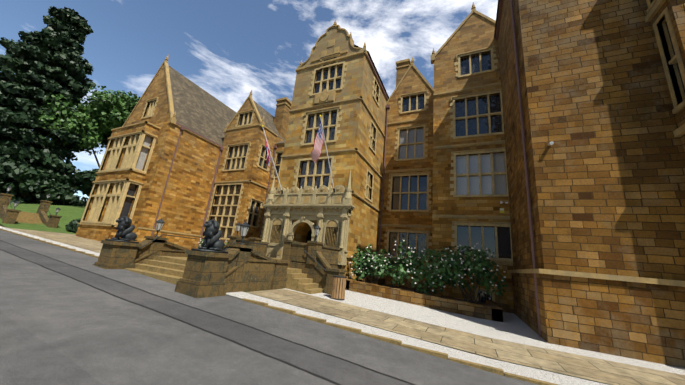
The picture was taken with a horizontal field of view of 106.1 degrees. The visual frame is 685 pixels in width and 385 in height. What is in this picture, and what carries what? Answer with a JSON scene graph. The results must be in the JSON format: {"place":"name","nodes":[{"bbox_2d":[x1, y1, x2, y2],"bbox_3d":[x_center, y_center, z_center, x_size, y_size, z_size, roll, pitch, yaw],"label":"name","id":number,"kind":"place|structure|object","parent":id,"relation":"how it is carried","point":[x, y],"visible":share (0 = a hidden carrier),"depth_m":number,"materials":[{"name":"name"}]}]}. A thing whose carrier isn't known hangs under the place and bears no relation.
{"place":"outdoors","nodes":[
{"label":"outdoors","id":0,"kind":"place"},
{"bbox_2d":[0,202,85,233],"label":"lawn bank","id":1,"kind":"structure","parent":0,"point":[68,213],"depth_m":28.62,"materials":[{"name":"green plant"}]},
{"bbox_2d":[0,193,61,227],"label":"lawn steps","id":2,"kind":"structure","parent":1,"relation":"on","point":[13,216],"depth_m":24.79,"materials":[{"name":"brown stone"}]},
{"bbox_2d":[7,186,60,214],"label":"lawn step lamps","id":3,"kind":"object","parent":2,"relation":"on","point":[9,188],"visible":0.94,"depth_m":24.97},
{"bbox_2d":[0,164,72,200],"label":"shrub","id":4,"kind":"object","parent":1,"relation":"on","point":[38,178],"depth_m":32.72,"materials":[{"name":"green plant"}]},
{"bbox_2d":[0,6,95,205],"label":"conifer tree","id":5,"kind":"object","parent":1,"relation":"on","point":[65,32],"depth_m":36.73,"materials":[{"name":"green plant"}]},
{"bbox_2d":[65,219,80,232],"bbox_3d":[-26.339,3.519,25.948,2.661,1.785,2.130,-1,-16,25],"label":"hedge foliage","id":6,"kind":"object","parent":1,"relation":"on","point":[72,226],"visible":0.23,"depth_m":25.13,"materials":[{"name":"green plant"}]},
{"bbox_2d":[68,169,98,196],"bbox_3d":[-36.750,0.458,38.100,8.579,8.849,7.782,-1,-16,25],"label":"broadleaf","id":7,"kind":"object","parent":1,"relation":"on","point":[85,178],"depth_m":37.12,"materials":[{"name":"green plant"}]},
{"bbox_2d":[0,226,99,255],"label":"curb","id":8,"kind":"structure","parent":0,"point":[61,244],"depth_m":15.73,"materials":[{"name":"white concrete"}]},
{"bbox_2d":[0,224,102,252],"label":"paving","id":9,"kind":"structure","parent":0,"point":[82,242],"depth_m":18.79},
{"bbox_2d":[75,64,219,249],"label":"wing","id":10,"kind":"structure","parent":9,"relation":"on","point":[183,208],"depth_m":23.61,"materials":[{"name":"brown stone"}]},
{"bbox_2d":[169,66,236,145],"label":"wing roof","id":11,"kind":"structure","parent":10,"relation":"on","point":[200,110],"depth_m":28.04,"materials":[{"name":"grey tile"}]},
{"bbox_2d":[197,238,228,249],"bbox_3d":[-8.350,3.878,17.209,2.573,1.772,2.191,-1,-16,25],"label":"rose bush","id":12,"kind":"object","parent":9,"relation":"on","point":[205,244],"depth_m":17.13,"materials":[{"name":"plant"}]},
{"bbox_2d":[35,85,139,167],"bbox_3d":[-38.931,-5.581,42.529,14.926,22.282,17.831,-1,-16,25],"label":"broadleaf tree","id":13,"kind":"object","parent":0,"point":[93,121],"depth_m":39.65,"materials":[{"name":"green plant"}]},
{"bbox_2d":[92,235,345,297],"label":"stair walls and piers","id":14,"kind":"structure","parent":0,"point":[247,267],"depth_m":10.28,"materials":[{"name":"stone"}]},
{"bbox_2d":[105,216,138,243],"bbox_3d":[-9.107,1.553,10.861,0.584,1.059,0.969,-1,-16,25],"label":"lion statue","id":15,"kind":"object","parent":14,"relation":"on","point":[125,229],"visible":1,"depth_m":10.70,"materials":[{"name":"stone"}]},
{"bbox_2d":[191,219,227,253],"bbox_3d":[-4.272,1.442,8.572,0.584,1.059,0.969,-1,-16,25],"label":"lion statue","id":16,"kind":"object","parent":14,"relation":"on","point":[212,234],"visible":1,"depth_m":8.38,"materials":[{"name":"stone"}]},
{"bbox_2d":[138,218,326,271],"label":"lamps and rails","id":17,"kind":"object","parent":14,"relation":"on","point":[243,228],"visible":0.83,"depth_m":11.93,"materials":[{"name":"metal"}]},
{"bbox_2d":[125,256,341,293],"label":"entrance steps","id":18,"kind":"structure","parent":14,"relation":"on","point":[170,269],"depth_m":11.05,"materials":[{"name":"stone"}]},
{"bbox_2d":[0,0,497,200],"label":"sky","id":19,"kind":"structure","parent":0,"point":[230,49],"materials":[{"name":"blue"}]},
{"bbox_2d":[0,230,537,384],"bbox_3d":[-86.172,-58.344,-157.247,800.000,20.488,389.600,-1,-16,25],"label":"road","id":20,"kind":"structure","parent":0,"point":[68,317],"depth_m":4.70,"materials":[{"name":"grey asphalt"}]},
{"bbox_2d":[0,228,557,384],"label":"road edge kerb","id":21,"kind":"structure","parent":20,"relation":"on","point":[498,371],"depth_m":5.98,"materials":[{"name":"stone"}]},
{"bbox_2d":[226,292,607,384],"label":"gravel strip","id":22,"kind":"object","parent":20,"relation":"on","point":[542,375],"visible":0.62,"depth_m":6.02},
{"bbox_2d":[260,145,284,234],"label":"hall range","id":23,"kind":"structure","parent":0,"point":[280,147],"depth_m":27.31,"materials":[{"name":"brown stone"}]},
{"bbox_2d":[1,226,610,384],"bbox_3d":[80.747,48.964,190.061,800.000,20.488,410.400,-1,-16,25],"label":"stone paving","id":24,"kind":"structure","parent":0,"point":[417,338],"depth_m":6.42,"materials":[{"name":"stone"}]},
{"bbox_2d":[201,98,282,243],"bbox_3d":[-8.894,0.456,31.033,5.100,19.700,11.400,-1,-16,25],"label":"gabled bay","id":25,"kind":"object","parent":24,"relation":"on","point":[255,137],"visible":0.21,"depth_m":26.41,"materials":[{"name":"brown stone"}]},
{"bbox_2d":[253,100,283,139],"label":"bay roof","id":26,"kind":"structure","parent":25,"relation":"on","point":[269,121],"depth_m":29.29,"materials":[{"name":"stone"}]},
{"bbox_2d":[274,97,291,138],"bbox_3d":[-7.236,-8.310,31.101,1.540,5.940,1.940,-1,-16,25],"label":"chimney","id":27,"kind":"object","parent":25,"relation":"attached to","point":[282,114],"visible":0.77,"depth_m":30.60,"materials":[{"name":"brown stone"}]},
{"bbox_2d":[277,48,387,278],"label":"porch tower","id":28,"kind":"structure","parent":24,"relation":"on","point":[355,121],"depth_m":18.69,"materials":[{"name":"brown stone"}]},
{"bbox_2d":[262,115,334,193],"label":"flags","id":29,"kind":"object","parent":28,"relation":"on","point":[318,145],"visible":1,"depth_m":15.10,"materials":[{"name":"fabric"}]},
{"bbox_2d":[261,170,354,264],"bbox_3d":[-2.502,1.461,16.905,6.860,5.790,0.600,-1,-16,25],"label":"entrance porch","id":30,"kind":"object","parent":28,"relation":"attached to","point":[327,209],"visible":0.83,"depth_m":16.80,"materials":[{"name":"beige stone"}]},
{"bbox_2d":[314,89,335,104],"bbox_3d":[-1.322,-7.200,19.232,1.700,1.150,0.220,-1,-16,25],"label":"tower coat of arms","id":31,"kind":"object","parent":28,"relation":"attached to","point":[325,96],"visible":0.96,"depth_m":19.09},
{"bbox_2d":[304,27,358,64],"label":"gable","id":32,"kind":"structure","parent":28,"relation":"attached to","point":[342,41],"depth_m":20.63,"materials":[{"name":"beige stone"}]},
{"bbox_2d":[354,44,388,98],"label":"roof","id":33,"kind":"structure","parent":28,"relation":"on","point":[376,70],"depth_m":21.26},
{"bbox_2d":[78,0,684,300],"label":"stone dressings","id":34,"kind":"structure","parent":28,"relation":"attached to","point":[654,7],"depth_m":19.63,"materials":[{"name":"beige stone"}]},
{"bbox_2d":[376,66,433,290],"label":"building wall","id":35,"kind":"structure","parent":24,"relation":"on","point":[412,81],"depth_m":21.56,"materials":[{"name":"brown stone"}]},
{"bbox_2d":[396,58,410,86],"bbox_3d":[6.315,-10.029,26.847,1.490,7.740,1.740,-1,-16,25],"label":"chimney","id":36,"kind":"object","parent":35,"relation":"on","point":[402,66],"visible":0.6,"depth_m":26.88,"materials":[{"name":"beige stone"}]},
{"bbox_2d":[432,13,513,313],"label":"building wall","id":37,"kind":"structure","parent":24,"relation":"on","point":[475,31],"depth_m":16.95,"materials":[{"name":"brown stone"}]},
{"bbox_2d":[118,22,684,301],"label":"window glazing","id":38,"kind":"structure","parent":37,"relation":"on","point":[503,238],"depth_m":18.30,"materials":[{"name":"grey glass"}]},
{"bbox_2d":[500,201,507,212],"bbox_3d":[9.302,0.834,14.846,0.420,0.670,0.120,-1,-16,25],"label":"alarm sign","id":39,"kind":"object","parent":37,"relation":"attached to","point":[501,209],"visible":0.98,"depth_m":14.88,"materials":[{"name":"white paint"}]},
{"bbox_2d":[498,0,684,367],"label":"wing","id":40,"kind":"structure","parent":24,"relation":"on","point":[606,171],"depth_m":8.55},
{"bbox_2d":[494,0,499,38],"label":"wing roof","id":41,"kind":"structure","parent":40,"relation":"on","point":[498,5],"depth_m":16.48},
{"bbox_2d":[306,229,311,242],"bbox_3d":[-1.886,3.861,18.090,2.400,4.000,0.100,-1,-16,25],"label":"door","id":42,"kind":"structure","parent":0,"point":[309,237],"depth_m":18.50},
{"bbox_2d":[380,284,486,304],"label":"planter soil","id":43,"kind":"structure","parent":0,"point":[414,290],"depth_m":16.77,"materials":[{"name":"brown soil"}]},
{"bbox_2d":[359,258,382,283],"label":"bush stems","id":44,"kind":"object","parent":43,"relation":"on","point":[372,277],"visible":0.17,"depth_m":14.48,"materials":[{"name":"green plant"}]},
{"bbox_2d":[351,244,394,280],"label":"rose bush leaves","id":45,"kind":"object","parent":44,"relation":"attached to","point":[361,265],"visible":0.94,"depth_m":14.32,"materials":[{"name":"green plant"}]},
{"bbox_2d":[349,246,391,276],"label":"flowers","id":46,"kind":"object","parent":45,"relation":"on","point":[368,261],"visible":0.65,"depth_m":14.12,"materials":[{"name":"white plant"}]},
{"bbox_2d":[403,262,438,292],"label":"bush stems","id":47,"kind":"object","parent":43,"relation":"on","point":[419,282],"visible":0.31,"depth_m":13.21,"materials":[{"name":"green plant"}]},
{"bbox_2d":[385,240,452,294],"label":"rose bush leaves","id":48,"kind":"object","parent":47,"relation":"attached to","point":[402,266],"visible":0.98,"depth_m":13.14,"materials":[{"name":"green plant"}]},
{"bbox_2d":[384,240,452,290],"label":"flowers","id":49,"kind":"object","parent":48,"relation":"on","point":[417,259],"visible":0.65,"depth_m":13.02,"materials":[{"name":"white plant"}]},
{"bbox_2d":[450,259,487,303],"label":"bush stems","id":50,"kind":"object","parent":43,"relation":"on","point":[466,293],"visible":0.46,"depth_m":12.53,"materials":[{"name":"green plant"}]},
{"bbox_2d":[439,246,507,295],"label":"rose bush leaves","id":51,"kind":"object","parent":50,"relation":"attached to","point":[481,263],"visible":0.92,"depth_m":12.57,"materials":[{"name":"green plant"}]},
{"bbox_2d":[438,243,505,285],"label":"flowers","id":52,"kind":"object","parent":51,"relation":"on","point":[470,269],"visible":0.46,"depth_m":12.54,"materials":[{"name":"plant"}]},
{"bbox_2d":[248,289,684,384],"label":"flagstone path","id":53,"kind":"structure","parent":0,"point":[599,370],"depth_m":6.69,"materials":[{"name":"beige stone"}]},
{"bbox_2d":[283,288,684,374],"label":"gravel","id":54,"kind":"structure","parent":0,"point":[511,327],"depth_m":9.37,"materials":[{"name":"white gravel"}]},
{"bbox_2d":[330,275,346,299],"bbox_3d":[-0.168,3.954,10.729,0.620,0.900,0.620,-1,-16,25],"label":"litter bin","id":55,"kind":"object","parent":54,"relation":"on","point":[338,286],"visible":1,"depth_m":10.51,"materials":[{"name":"brown wood"}]},
{"bbox_2d":[151,0,540,336],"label":"rainwater pipes","id":56,"kind":"object","parent":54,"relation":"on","point":[527,185],"visible":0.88,"depth_m":11.84,"materials":[{"name":"brown metal"}]},
{"bbox_2d":[345,277,502,321],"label":"planter wall","id":57,"kind":"structure","parent":54,"relation":"on","point":[492,310],"depth_m":12.02,"materials":[{"name":"brown stone"}]}
]}

